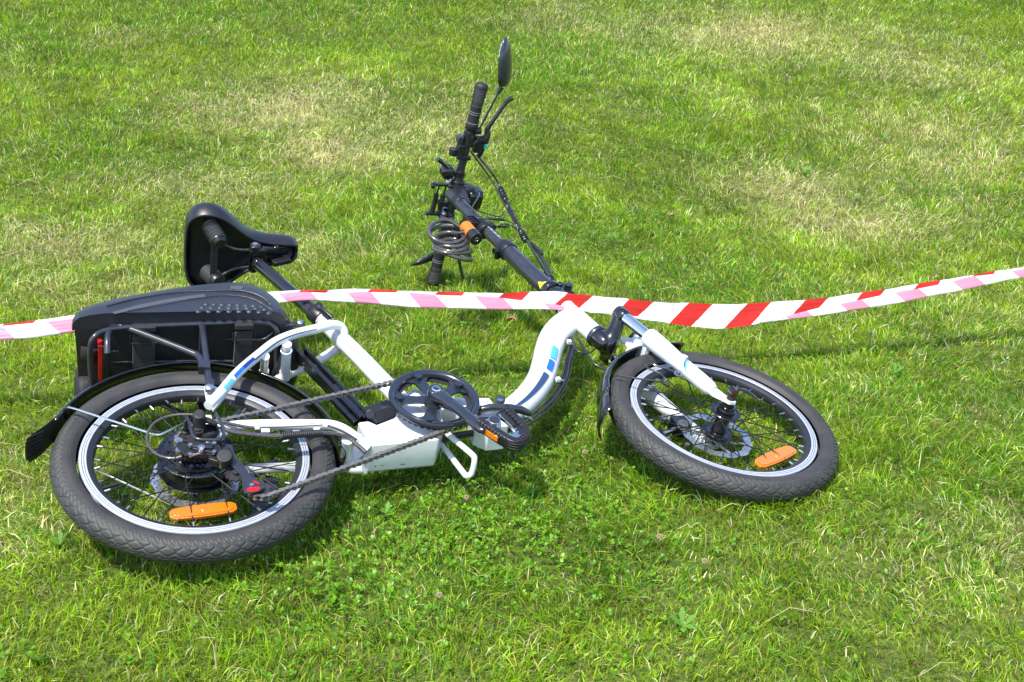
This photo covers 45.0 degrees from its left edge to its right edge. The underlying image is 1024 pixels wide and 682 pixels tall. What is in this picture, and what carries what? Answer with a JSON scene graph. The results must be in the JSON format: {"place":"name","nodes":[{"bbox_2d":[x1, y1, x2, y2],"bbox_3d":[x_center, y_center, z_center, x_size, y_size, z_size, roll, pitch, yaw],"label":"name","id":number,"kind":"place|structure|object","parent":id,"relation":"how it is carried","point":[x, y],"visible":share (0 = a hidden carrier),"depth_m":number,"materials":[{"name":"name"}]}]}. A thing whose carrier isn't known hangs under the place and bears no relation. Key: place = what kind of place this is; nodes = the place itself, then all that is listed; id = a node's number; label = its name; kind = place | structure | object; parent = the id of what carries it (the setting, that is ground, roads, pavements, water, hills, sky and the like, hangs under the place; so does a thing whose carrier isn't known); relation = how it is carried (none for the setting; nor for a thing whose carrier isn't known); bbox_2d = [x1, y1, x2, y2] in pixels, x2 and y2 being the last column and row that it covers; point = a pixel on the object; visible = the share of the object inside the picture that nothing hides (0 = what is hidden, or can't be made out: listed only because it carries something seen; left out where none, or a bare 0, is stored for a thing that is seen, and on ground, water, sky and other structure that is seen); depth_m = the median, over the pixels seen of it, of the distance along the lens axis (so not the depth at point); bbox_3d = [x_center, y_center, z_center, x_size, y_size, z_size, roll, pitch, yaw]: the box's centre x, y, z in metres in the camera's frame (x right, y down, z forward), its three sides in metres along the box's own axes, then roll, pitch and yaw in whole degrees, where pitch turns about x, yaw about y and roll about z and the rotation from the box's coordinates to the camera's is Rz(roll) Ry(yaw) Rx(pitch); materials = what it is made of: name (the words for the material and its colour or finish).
{"place":"outdoors","nodes":[
{"label":"outdoors","id":0,"kind":"place"},
{"bbox_2d":[0,0,1023,681],"bbox_3d":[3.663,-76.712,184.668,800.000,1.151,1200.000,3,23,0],"label":"ground","id":1,"kind":"structure","parent":0,"point":[790,632],"depth_m":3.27,"materials":[{"name":"green plant"}]},
{"bbox_2d":[25,37,838,563],"bbox_3d":[-0.215,-0.091,2.825,1.669,0.734,1.429,-2,36,-20],"label":"electric bicycle","id":2,"kind":"object","parent":1,"relation":"on","point":[399,427],"visible":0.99,"depth_m":2.50,"materials":[{"name":"metal"}]},
{"bbox_2d":[72,282,298,395],"bbox_3d":[-0.688,0.009,2.630,0.465,0.246,0.170,-2,36,-20],"label":"pannier bag","id":3,"kind":"object","parent":2,"relation":"attached to","point":[224,301],"visible":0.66,"depth_m":2.56,"materials":[{"name":"plastic"}]},
{"bbox_2d":[427,218,481,261],"bbox_3d":[-0.152,-0.254,3.161,0.125,0.094,0.124,-9,26,-26],"label":"cable lock","id":4,"kind":"object","parent":2,"relation":"hanging from","point":[457,245],"visible":1,"depth_m":3.14,"materials":[{"name":"grey plastic"}]},
{"bbox_2d":[0,267,1023,339],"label":"barrier tape","id":5,"kind":"object","parent":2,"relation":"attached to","point":[716,316],"visible":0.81,"depth_m":3.01,"materials":[{"name":"plastic"}]},
{"bbox_2d":[436,592,442,609],"bbox_3d":[-0.126,0.449,2.136,0.012,0.036,0.012,3,23,0],"label":"clover flower","id":6,"kind":"object","parent":1,"relation":"on","point":[440,594],"visible":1,"depth_m":2.13,"materials":[{"name":"beige plant"}]},
{"bbox_2d":[16,47,903,660],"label":"broadleaf weeds","id":7,"kind":"object","parent":1,"relation":"on","point":[674,617],"visible":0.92,"depth_m":2.40,"materials":[{"name":"green plant"}]},
{"bbox_2d":[506,316,516,320],"bbox_3d":[0.000,-0.060,3.316,0.029,0.015,0.043,-4,4,-45],"label":"fallen leaf","id":8,"kind":"object","parent":1,"relation":"on","point":[512,317],"visible":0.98,"depth_m":3.31,"materials":[{"name":"orange plant"}]},
{"bbox_2d":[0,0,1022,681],"bbox_3d":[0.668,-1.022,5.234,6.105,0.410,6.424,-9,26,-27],"label":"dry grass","id":9,"kind":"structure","parent":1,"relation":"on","point":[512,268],"depth_m":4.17,"materials":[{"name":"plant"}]},
{"bbox_2d":[0,50,1023,681],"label":"clover","id":10,"kind":"object","parent":1,"relation":"on","point":[434,550],"visible":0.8,"depth_m":2.34,"materials":[{"name":"green plant"}]},
{"bbox_2d":[656,533,661,549],"bbox_3d":[0.278,0.380,2.345,0.012,0.036,0.012,-17,30,-38],"label":"clover flower","id":11,"kind":"object","parent":1,"relation":"on","point":[658,536],"visible":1,"depth_m":2.34,"materials":[{"name":"beige plant"}]},
{"bbox_2d":[701,558,707,573],"bbox_3d":[0.353,0.414,2.273,0.012,0.036,0.012,3,23,0],"label":"clover flower","id":12,"kind":"object","parent":1,"relation":"on","point":[705,560],"visible":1,"depth_m":2.27,"materials":[{"name":"beige plant"}]}
]}

